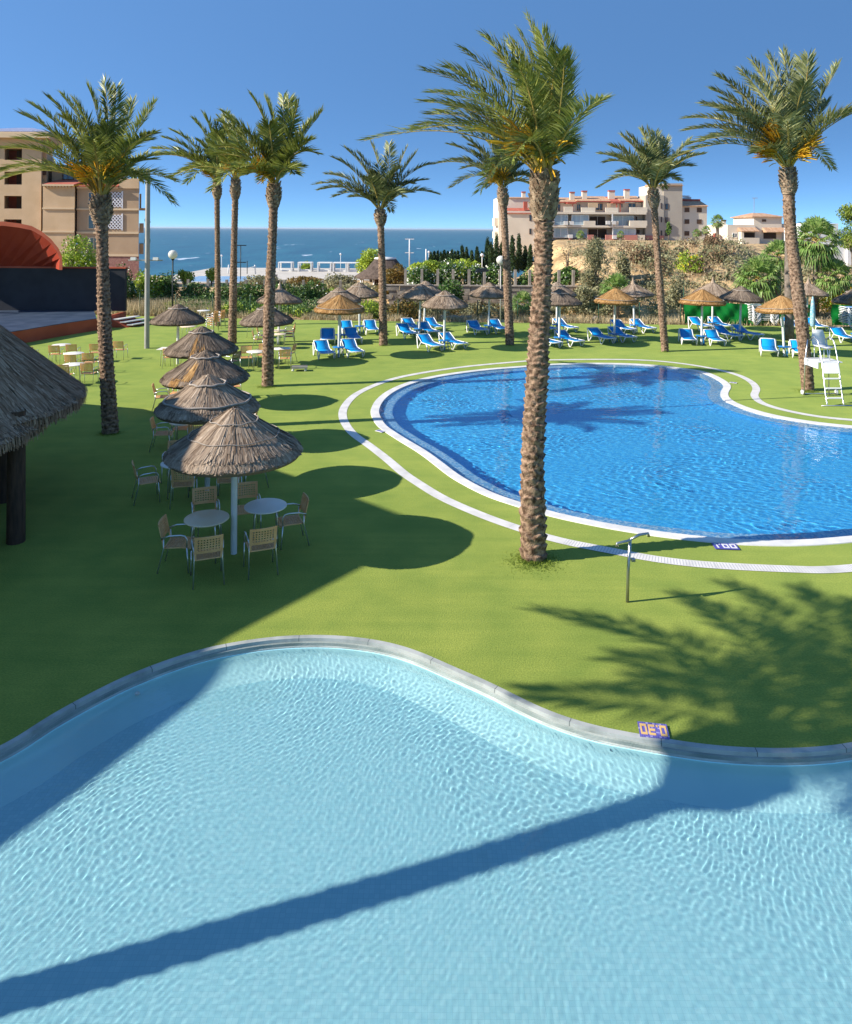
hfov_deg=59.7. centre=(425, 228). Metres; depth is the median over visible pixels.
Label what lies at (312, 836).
kids pool water
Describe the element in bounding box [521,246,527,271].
cypress tree
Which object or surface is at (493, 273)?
shrub
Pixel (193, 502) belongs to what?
armchair
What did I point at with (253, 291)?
shrub
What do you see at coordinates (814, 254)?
fan palm
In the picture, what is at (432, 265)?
shrub
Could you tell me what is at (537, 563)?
grass tufts
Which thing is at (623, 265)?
shrub
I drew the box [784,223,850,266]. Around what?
garden wall
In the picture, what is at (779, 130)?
date palm
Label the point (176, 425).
cafe table
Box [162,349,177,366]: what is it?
armchair
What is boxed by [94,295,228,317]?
dry grass
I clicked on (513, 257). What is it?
cypress tree
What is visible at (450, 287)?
shrub
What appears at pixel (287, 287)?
shrub
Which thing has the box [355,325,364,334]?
side table
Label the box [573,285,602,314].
shrub
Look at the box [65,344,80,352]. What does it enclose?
armchair
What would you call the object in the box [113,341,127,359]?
armchair
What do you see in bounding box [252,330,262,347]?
armchair
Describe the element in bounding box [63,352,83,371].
cafe table
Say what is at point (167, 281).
shrub
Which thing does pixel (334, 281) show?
shrub
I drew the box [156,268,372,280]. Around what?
promenade
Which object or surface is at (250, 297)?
wire fence
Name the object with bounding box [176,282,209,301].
shrub
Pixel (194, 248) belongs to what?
sea
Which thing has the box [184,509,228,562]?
cafe table
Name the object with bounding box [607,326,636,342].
sun lounger
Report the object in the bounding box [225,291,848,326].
dry grass
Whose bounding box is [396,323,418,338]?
sun lounger
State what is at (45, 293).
open air stage
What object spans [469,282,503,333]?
straw parasol
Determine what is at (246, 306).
ground cover
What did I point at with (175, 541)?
armchair
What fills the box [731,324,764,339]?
sun lounger
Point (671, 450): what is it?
pool water
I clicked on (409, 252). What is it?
street lamp
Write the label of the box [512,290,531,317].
shrub
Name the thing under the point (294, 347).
armchair
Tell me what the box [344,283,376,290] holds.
shrub
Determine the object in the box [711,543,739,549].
depth sign
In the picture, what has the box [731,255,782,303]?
fan palm
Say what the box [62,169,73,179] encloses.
window
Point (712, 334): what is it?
sun lounger
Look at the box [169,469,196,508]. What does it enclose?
armchair
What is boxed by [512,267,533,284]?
shrub
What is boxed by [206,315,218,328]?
armchair
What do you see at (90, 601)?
lawn
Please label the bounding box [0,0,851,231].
sky
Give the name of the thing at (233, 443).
straw parasol
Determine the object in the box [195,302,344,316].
ground cover
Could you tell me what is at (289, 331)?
armchair
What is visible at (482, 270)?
floodlight
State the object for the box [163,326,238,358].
straw parasol
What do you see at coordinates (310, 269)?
cabana
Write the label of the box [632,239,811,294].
ground cover
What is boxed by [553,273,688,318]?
ground cover
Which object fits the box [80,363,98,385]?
armchair
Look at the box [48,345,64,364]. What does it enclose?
armchair
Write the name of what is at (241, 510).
armchair
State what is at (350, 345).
sun lounger
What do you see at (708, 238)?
ground cover
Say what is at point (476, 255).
cypress tree
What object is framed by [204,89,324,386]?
date palm
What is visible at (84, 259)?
shrub
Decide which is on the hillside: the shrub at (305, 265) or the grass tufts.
the shrub at (305, 265)
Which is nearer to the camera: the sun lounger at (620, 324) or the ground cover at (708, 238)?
the sun lounger at (620, 324)
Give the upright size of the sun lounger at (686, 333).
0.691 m
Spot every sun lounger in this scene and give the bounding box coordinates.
[313,339,335,359]
[320,328,334,344]
[340,338,364,357]
[341,320,352,333]
[343,327,362,343]
[363,319,378,334]
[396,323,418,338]
[401,318,421,331]
[416,333,444,351]
[417,321,440,336]
[423,317,442,328]
[438,332,467,349]
[466,320,488,334]
[487,319,504,333]
[549,338,562,347]
[552,318,578,331]
[554,329,584,346]
[587,327,616,343]
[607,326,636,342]
[610,319,636,333]
[629,318,656,333]
[678,328,697,345]
[688,316,712,330]
[703,329,726,345]
[707,316,733,328]
[712,325,743,340]
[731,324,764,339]
[748,316,778,321]
[748,317,779,323]
[759,338,778,356]
[788,339,811,357]
[808,317,828,330]
[829,327,851,342]
[839,321,851,327]
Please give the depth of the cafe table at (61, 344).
33.21 m
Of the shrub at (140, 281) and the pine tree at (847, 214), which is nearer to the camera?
the shrub at (140, 281)
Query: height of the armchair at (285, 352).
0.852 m
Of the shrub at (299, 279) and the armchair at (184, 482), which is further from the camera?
the shrub at (299, 279)
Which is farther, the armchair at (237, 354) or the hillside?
the hillside
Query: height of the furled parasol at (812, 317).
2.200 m
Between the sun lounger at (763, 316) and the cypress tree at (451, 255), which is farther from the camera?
the cypress tree at (451, 255)
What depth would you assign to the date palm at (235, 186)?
38.44 m
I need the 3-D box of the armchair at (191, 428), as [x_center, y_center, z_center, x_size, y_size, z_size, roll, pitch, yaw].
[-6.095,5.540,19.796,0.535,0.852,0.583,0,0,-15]
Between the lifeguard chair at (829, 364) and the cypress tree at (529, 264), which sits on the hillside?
the cypress tree at (529, 264)
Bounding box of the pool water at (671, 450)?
[379,364,851,539]
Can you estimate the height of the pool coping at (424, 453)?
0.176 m
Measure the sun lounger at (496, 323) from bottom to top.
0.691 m
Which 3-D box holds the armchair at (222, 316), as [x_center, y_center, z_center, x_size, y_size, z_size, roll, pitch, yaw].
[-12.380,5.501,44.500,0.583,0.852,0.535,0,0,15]
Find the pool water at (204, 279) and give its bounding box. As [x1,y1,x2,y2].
[180,276,255,281]
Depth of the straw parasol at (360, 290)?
41.65 m
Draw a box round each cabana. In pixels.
[278,262,293,270]
[298,262,312,271]
[317,262,332,271]
[333,262,346,271]
[347,262,361,271]
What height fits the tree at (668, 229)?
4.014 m
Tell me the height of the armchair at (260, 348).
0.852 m
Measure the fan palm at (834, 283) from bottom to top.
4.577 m
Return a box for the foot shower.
[615,532,649,602]
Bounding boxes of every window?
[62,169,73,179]
[88,192,93,206]
[88,215,95,228]
[88,237,96,249]
[595,203,602,210]
[628,203,635,207]
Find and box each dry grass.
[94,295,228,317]
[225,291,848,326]
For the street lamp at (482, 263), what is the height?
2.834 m
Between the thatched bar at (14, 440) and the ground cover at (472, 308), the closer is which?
the thatched bar at (14, 440)
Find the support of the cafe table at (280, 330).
on the lawn at (90, 601)
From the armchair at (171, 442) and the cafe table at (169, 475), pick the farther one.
the armchair at (171, 442)
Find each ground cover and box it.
[166,295,318,316]
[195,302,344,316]
[286,268,401,298]
[302,299,568,318]
[367,300,574,318]
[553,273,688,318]
[617,233,734,277]
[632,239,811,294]
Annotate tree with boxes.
[375,263,405,298]
[432,250,436,259]
[438,252,443,263]
[442,250,446,264]
[449,249,454,263]
[458,245,465,261]
[464,247,469,263]
[469,249,473,263]
[474,246,480,265]
[483,236,489,267]
[486,241,494,268]
[493,233,500,268]
[509,234,516,271]
[515,233,523,272]
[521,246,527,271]
[526,244,532,270]
[563,246,572,266]
[578,236,609,289]
[665,222,671,239]
[833,202,851,266]
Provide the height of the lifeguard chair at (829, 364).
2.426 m
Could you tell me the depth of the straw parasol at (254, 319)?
32.02 m
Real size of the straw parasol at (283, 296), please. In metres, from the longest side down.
3.270 x 2.401 x 2.398 m
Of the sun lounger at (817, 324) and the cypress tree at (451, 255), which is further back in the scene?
the cypress tree at (451, 255)
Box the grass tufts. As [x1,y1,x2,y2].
[94,344,821,579]
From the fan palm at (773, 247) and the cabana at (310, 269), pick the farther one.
the cabana at (310, 269)
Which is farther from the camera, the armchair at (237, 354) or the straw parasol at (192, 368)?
the armchair at (237, 354)
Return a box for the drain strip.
[338,359,851,572]
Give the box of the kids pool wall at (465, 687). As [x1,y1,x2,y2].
[0,648,851,766]
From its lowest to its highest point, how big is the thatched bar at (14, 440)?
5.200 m
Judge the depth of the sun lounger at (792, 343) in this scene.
36.09 m
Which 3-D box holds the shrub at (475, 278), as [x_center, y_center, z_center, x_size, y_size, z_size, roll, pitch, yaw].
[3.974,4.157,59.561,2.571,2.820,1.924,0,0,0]
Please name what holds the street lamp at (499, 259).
on the lawn at (90, 601)
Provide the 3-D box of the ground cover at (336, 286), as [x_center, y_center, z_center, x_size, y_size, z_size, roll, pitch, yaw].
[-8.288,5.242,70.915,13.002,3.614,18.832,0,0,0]
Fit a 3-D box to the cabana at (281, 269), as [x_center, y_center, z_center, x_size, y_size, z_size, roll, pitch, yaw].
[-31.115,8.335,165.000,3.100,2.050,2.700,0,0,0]
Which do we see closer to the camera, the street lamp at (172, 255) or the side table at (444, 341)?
the side table at (444, 341)
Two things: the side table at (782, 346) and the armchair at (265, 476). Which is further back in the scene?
the side table at (782, 346)
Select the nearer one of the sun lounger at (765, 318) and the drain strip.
the drain strip
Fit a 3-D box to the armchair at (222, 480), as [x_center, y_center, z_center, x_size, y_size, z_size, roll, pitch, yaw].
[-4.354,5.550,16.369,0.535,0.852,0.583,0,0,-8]
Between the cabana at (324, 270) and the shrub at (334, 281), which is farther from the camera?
the cabana at (324, 270)
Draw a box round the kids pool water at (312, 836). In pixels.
[0,648,851,1023]
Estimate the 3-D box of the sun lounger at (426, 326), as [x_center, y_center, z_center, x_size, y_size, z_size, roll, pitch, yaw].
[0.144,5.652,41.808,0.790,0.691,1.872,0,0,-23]
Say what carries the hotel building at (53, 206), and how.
on the hillside
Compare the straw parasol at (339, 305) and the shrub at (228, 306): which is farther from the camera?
the shrub at (228, 306)
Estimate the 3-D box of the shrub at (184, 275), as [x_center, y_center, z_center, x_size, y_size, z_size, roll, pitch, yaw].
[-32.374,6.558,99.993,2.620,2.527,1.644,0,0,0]
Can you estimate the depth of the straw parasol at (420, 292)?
40.69 m
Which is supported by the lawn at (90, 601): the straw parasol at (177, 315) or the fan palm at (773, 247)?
the straw parasol at (177, 315)
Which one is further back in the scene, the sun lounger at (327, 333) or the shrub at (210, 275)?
the shrub at (210, 275)
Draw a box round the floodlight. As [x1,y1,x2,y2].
[475,268,488,284]
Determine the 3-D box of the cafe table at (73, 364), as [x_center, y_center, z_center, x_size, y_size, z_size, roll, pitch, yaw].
[-13.531,5.552,28.492,0.800,0.732,0.800,0,0,-23]
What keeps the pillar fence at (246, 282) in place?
on the hillside
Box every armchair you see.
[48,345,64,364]
[58,365,74,377]
[64,354,81,369]
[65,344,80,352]
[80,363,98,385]
[82,353,98,370]
[88,344,98,360]
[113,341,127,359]
[131,460,160,505]
[149,416,173,451]
[152,383,169,410]
[156,514,196,573]
[161,440,183,483]
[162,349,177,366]
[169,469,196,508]
[170,425,192,443]
[187,424,203,433]
[190,486,219,538]
[190,534,224,589]
[206,312,218,326]
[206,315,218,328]
[206,317,218,330]
[216,477,241,503]
[218,313,225,326]
[224,351,240,366]
[237,481,260,527]
[240,346,252,367]
[243,526,278,579]
[244,473,268,487]
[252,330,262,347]
[255,344,262,364]
[275,492,309,549]
[279,349,290,366]
[282,343,296,363]
[284,323,295,339]
[284,325,295,342]
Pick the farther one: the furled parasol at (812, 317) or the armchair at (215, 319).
the furled parasol at (812, 317)
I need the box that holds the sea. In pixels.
[139,228,851,277]
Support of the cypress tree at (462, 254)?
on the hillside
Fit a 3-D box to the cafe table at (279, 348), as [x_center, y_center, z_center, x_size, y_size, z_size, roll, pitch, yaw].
[-6.323,5.596,32.556,0.800,0.732,0.800,0,0,-28]
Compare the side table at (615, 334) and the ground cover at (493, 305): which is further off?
the ground cover at (493, 305)
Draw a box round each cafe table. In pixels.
[53,343,68,361]
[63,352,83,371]
[63,362,82,380]
[156,347,173,365]
[160,462,189,498]
[169,423,192,439]
[180,326,195,333]
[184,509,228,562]
[244,498,286,547]
[246,350,261,369]
[274,329,285,343]
[274,333,285,346]
[274,347,290,365]
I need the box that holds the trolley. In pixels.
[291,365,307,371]
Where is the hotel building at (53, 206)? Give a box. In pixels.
[0,128,144,279]
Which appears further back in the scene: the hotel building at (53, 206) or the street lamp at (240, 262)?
the street lamp at (240, 262)
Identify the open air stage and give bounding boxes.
[0,221,143,342]
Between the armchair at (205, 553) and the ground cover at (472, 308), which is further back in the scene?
the ground cover at (472, 308)
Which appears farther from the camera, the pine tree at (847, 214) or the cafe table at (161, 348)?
the pine tree at (847, 214)
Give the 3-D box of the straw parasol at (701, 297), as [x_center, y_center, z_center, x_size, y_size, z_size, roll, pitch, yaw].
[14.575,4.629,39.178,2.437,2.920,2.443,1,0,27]
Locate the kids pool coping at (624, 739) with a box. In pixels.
[0,635,851,764]
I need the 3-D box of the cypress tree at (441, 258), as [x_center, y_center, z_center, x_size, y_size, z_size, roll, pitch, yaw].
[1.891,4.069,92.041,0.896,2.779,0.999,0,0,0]
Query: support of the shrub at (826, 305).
on the hillside
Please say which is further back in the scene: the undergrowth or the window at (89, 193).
the window at (89, 193)
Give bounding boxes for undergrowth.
[557,235,850,317]
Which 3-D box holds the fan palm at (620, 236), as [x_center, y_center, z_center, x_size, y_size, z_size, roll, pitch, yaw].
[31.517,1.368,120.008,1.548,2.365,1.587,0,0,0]
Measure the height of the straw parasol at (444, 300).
2.972 m
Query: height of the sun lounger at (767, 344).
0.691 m
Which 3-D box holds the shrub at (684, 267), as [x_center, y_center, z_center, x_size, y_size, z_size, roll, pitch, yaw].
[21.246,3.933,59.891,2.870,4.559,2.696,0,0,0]
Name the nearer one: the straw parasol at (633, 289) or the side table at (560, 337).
the side table at (560, 337)
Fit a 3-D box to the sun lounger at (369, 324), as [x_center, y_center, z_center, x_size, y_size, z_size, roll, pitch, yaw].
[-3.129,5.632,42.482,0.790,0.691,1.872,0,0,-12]
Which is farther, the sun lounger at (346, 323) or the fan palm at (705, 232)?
the fan palm at (705, 232)
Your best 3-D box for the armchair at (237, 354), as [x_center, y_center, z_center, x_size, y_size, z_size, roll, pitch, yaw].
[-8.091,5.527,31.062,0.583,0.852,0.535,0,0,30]
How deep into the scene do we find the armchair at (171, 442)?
17.89 m
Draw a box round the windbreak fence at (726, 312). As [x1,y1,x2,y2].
[683,285,851,324]
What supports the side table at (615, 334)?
on the lawn at (90, 601)
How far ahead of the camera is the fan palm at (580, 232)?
119.85 m
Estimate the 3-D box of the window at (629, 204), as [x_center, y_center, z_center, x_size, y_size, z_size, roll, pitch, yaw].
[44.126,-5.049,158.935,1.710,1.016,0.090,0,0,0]
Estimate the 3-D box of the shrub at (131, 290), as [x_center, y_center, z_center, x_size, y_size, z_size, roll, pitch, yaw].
[-22.097,4.592,54.137,2.881,4.380,2.184,0,0,29]
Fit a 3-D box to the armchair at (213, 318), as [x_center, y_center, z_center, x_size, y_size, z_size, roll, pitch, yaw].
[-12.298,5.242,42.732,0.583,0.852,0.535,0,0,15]
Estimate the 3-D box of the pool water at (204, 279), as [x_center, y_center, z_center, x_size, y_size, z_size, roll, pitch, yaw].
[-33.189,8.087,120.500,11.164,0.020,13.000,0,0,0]
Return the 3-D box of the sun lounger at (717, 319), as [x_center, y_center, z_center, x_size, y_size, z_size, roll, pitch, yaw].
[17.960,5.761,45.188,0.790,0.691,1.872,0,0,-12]
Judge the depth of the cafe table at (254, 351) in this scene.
31.66 m
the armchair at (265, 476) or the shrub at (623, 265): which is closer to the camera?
the armchair at (265, 476)
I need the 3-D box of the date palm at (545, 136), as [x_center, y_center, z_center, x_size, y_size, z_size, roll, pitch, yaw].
[1.428,1.016,13.799,4.353,10.185,4.439,0,0,-29]
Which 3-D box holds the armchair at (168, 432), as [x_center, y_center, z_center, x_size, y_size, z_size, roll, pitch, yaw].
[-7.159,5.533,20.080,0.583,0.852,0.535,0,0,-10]
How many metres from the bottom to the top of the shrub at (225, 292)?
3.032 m
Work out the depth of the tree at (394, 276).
61.48 m
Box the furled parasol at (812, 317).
[810,297,815,329]
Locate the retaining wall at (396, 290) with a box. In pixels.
[386,284,580,306]
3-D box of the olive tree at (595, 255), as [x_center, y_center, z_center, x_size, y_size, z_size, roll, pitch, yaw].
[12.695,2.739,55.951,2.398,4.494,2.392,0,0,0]
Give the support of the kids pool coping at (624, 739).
on the kids pool wall at (465, 687)
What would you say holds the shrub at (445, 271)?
on the hillside
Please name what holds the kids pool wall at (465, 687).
on the kids pool floor
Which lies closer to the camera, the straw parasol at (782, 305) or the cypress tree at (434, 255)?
the straw parasol at (782, 305)
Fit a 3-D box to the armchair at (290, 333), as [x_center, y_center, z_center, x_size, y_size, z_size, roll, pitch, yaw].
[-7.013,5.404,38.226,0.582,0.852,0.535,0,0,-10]
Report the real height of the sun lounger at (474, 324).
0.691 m
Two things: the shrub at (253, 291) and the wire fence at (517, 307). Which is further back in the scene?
the shrub at (253, 291)
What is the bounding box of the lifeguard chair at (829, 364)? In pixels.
[800,330,851,405]
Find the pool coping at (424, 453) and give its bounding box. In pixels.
[371,363,851,545]
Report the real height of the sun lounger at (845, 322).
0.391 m
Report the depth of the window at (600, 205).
158.95 m
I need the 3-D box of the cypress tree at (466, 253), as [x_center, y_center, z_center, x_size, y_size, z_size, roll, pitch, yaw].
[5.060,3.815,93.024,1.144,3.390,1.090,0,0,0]
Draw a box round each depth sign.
[637,721,669,739]
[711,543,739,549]
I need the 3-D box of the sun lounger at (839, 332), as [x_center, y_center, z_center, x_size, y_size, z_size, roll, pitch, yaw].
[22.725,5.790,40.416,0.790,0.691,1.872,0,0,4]
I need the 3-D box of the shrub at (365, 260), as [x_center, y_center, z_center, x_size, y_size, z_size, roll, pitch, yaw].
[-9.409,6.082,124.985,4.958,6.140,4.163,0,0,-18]
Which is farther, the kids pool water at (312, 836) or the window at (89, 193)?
the window at (89, 193)
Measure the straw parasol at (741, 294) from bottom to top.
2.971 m
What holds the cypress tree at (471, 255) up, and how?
on the hillside
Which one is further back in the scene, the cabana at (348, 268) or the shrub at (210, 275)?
the cabana at (348, 268)
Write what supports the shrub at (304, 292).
on the hillside
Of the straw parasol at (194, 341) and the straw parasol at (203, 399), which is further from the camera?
the straw parasol at (194, 341)
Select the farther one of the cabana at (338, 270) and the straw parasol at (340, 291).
the cabana at (338, 270)
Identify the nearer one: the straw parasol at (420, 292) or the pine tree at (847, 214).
the straw parasol at (420, 292)
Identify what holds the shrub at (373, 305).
on the hillside
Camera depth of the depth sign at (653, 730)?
8.87 m
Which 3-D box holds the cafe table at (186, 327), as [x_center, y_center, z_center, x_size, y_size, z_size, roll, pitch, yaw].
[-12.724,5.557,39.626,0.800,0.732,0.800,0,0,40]
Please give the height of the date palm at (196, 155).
13.587 m
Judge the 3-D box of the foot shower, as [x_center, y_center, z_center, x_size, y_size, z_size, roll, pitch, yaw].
[3.335,5.476,11.975,0.659,1.090,0.096,0,0,-16]
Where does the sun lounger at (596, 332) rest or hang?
on the lawn at (90, 601)
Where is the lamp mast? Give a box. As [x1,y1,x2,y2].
[128,169,162,348]
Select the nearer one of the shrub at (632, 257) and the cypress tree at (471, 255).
the shrub at (632, 257)
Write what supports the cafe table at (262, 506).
on the lawn at (90, 601)
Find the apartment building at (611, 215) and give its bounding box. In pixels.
[492,183,707,256]
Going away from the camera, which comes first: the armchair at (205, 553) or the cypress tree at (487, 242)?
the armchair at (205, 553)
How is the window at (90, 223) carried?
in the hotel building at (53, 206)
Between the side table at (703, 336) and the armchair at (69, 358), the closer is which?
the armchair at (69, 358)
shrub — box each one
[59,234,96,266]
[116,262,142,302]
[133,268,165,300]
[154,270,180,299]
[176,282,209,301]
[177,269,195,285]
[202,283,240,301]
[205,267,214,285]
[222,302,246,313]
[237,282,264,303]
[238,274,290,287]
[260,281,301,296]
[287,276,324,287]
[290,279,329,303]
[301,261,309,268]
[324,272,356,288]
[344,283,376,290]
[355,248,377,281]
[357,299,378,318]
[386,297,422,317]
[407,259,440,278]
[407,265,435,284]
[416,307,449,317]
[431,257,467,284]
[438,277,464,311]
[441,258,481,279]
[462,264,489,284]
[486,262,513,284]
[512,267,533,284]
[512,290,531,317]
[552,266,580,284]
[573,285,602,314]
[615,250,630,279]
[628,247,652,263]
[667,268,690,307]
[673,250,706,273]
[816,277,851,312]
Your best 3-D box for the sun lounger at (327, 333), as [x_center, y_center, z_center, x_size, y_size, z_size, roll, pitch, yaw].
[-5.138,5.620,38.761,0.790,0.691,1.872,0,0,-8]
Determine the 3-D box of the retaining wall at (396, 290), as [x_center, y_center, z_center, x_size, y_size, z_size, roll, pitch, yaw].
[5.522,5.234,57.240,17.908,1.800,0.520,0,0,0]
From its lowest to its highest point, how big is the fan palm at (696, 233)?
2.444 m
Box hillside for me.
[128,239,851,326]
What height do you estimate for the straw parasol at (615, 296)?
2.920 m
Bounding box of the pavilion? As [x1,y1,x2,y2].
[354,257,408,285]
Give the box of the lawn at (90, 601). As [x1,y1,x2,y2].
[0,315,851,747]
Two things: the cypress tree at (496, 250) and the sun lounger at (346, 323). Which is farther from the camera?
the cypress tree at (496, 250)
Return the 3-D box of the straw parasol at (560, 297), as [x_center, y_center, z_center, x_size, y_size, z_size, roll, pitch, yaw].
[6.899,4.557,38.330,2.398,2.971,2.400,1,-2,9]
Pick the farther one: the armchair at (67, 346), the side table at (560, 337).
the side table at (560, 337)
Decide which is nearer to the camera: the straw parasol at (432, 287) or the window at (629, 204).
the straw parasol at (432, 287)
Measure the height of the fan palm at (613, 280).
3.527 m
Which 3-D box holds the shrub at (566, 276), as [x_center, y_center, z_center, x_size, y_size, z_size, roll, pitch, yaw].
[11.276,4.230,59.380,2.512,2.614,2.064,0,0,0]
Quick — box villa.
[707,213,783,243]
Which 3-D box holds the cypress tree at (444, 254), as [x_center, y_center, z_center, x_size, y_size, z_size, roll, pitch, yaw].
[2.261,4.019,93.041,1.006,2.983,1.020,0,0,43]
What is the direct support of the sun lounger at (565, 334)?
on the lawn at (90, 601)
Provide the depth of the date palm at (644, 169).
36.68 m
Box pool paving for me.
[174,274,277,283]
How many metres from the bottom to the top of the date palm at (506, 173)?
11.613 m
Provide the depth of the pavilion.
102.30 m
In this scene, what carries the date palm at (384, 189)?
on the lawn at (90, 601)
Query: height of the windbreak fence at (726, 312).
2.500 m
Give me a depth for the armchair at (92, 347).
32.74 m
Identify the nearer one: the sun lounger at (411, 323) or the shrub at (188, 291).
the sun lounger at (411, 323)
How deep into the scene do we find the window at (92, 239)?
92.96 m
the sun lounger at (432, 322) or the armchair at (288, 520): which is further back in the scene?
the sun lounger at (432, 322)
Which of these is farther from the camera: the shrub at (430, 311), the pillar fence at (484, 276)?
the pillar fence at (484, 276)
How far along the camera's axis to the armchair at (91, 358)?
30.36 m
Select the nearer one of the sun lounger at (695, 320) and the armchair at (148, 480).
the armchair at (148, 480)
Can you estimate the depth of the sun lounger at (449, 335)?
37.74 m
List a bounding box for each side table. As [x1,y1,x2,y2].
[333,346,344,357]
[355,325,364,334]
[438,339,449,349]
[554,336,564,345]
[608,333,619,342]
[696,335,706,344]
[778,345,790,356]
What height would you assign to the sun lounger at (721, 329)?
0.691 m
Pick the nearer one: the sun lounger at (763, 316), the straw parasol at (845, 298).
the straw parasol at (845, 298)
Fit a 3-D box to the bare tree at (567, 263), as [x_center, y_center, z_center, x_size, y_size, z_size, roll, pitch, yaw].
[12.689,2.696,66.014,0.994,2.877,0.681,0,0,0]
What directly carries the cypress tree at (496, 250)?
on the hillside
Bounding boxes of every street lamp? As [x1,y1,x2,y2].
[168,250,177,305]
[237,245,245,278]
[405,239,413,265]
[479,251,484,267]
[496,256,502,321]
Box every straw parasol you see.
[149,304,205,363]
[153,374,260,490]
[159,350,249,389]
[162,407,302,554]
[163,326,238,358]
[239,305,293,327]
[256,281,302,343]
[313,295,365,356]
[317,287,361,343]
[346,282,378,333]
[399,284,436,331]
[409,281,441,330]
[422,290,467,349]
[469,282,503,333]
[550,288,582,345]
[551,282,576,329]
[592,288,637,341]
[621,278,653,331]
[679,289,726,344]
[692,277,728,328]
[718,286,764,338]
[754,295,809,355]
[804,276,829,314]
[831,289,851,304]
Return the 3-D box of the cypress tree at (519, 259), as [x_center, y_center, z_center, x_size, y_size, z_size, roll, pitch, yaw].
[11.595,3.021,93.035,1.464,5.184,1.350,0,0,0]
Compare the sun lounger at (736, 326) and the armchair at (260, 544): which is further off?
the sun lounger at (736, 326)
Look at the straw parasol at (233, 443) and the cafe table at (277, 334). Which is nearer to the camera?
the straw parasol at (233, 443)
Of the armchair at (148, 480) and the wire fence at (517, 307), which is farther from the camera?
the wire fence at (517, 307)
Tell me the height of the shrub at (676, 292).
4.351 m
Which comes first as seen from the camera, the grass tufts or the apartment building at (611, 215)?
the grass tufts
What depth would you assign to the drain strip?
15.70 m
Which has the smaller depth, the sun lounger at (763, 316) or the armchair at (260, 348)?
the armchair at (260, 348)
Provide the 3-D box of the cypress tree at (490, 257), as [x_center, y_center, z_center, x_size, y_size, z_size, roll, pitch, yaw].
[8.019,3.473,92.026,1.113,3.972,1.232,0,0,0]
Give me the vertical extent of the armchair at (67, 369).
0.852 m
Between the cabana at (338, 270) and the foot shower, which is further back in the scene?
the cabana at (338, 270)
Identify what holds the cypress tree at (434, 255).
on the hillside
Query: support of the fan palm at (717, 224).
on the hillside
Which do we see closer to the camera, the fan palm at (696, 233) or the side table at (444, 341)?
the side table at (444, 341)
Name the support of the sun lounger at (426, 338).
on the lawn at (90, 601)
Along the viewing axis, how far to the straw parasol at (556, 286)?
43.07 m
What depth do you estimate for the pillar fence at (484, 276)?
57.30 m
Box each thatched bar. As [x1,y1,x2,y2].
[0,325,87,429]
[0,409,48,544]
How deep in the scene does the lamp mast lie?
36.71 m
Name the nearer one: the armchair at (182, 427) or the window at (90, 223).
the armchair at (182, 427)
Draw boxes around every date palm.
[0,72,181,434]
[148,107,251,325]
[166,114,261,342]
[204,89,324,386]
[311,139,439,345]
[356,6,614,562]
[430,132,530,344]
[595,125,708,351]
[654,43,851,390]
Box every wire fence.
[139,293,326,318]
[360,299,680,324]
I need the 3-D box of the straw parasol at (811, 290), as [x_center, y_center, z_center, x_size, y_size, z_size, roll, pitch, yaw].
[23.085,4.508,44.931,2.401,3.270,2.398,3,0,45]
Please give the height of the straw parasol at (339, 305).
2.920 m
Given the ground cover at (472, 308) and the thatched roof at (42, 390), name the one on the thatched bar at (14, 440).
the thatched roof at (42, 390)
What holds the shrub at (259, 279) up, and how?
on the hillside
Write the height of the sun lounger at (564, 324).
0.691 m
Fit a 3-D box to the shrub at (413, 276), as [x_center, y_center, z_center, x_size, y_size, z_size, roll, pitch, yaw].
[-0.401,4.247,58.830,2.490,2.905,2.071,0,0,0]
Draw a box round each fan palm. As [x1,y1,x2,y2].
[576,230,584,239]
[598,271,628,317]
[617,231,623,241]
[692,228,701,240]
[701,226,710,236]
[709,214,723,238]
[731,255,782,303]
[759,239,784,296]
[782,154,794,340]
[796,215,843,316]
[810,257,851,316]
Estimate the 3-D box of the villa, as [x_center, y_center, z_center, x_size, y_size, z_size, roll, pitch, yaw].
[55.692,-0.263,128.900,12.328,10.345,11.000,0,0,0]
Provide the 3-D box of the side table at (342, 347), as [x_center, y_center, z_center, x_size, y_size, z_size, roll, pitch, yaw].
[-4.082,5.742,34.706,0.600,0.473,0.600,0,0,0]
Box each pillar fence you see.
[187,279,341,297]
[404,269,574,285]
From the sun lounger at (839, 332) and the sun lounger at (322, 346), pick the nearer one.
the sun lounger at (322, 346)
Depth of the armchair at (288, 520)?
14.13 m
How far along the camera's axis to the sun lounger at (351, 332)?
39.57 m
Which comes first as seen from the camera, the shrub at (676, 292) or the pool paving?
the shrub at (676, 292)
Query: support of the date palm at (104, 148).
on the lawn at (90, 601)
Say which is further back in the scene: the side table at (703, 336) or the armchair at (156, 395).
the side table at (703, 336)
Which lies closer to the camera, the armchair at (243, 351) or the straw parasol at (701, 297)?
the armchair at (243, 351)
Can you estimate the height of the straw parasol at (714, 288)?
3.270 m
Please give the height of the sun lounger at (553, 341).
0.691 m
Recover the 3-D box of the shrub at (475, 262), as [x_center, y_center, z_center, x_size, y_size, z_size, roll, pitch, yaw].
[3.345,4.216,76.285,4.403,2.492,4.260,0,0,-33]
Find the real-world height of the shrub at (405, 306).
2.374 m
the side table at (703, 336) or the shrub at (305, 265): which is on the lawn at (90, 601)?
the side table at (703, 336)
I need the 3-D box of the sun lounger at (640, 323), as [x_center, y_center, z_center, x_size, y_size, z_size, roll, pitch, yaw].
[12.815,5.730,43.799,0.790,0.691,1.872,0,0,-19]

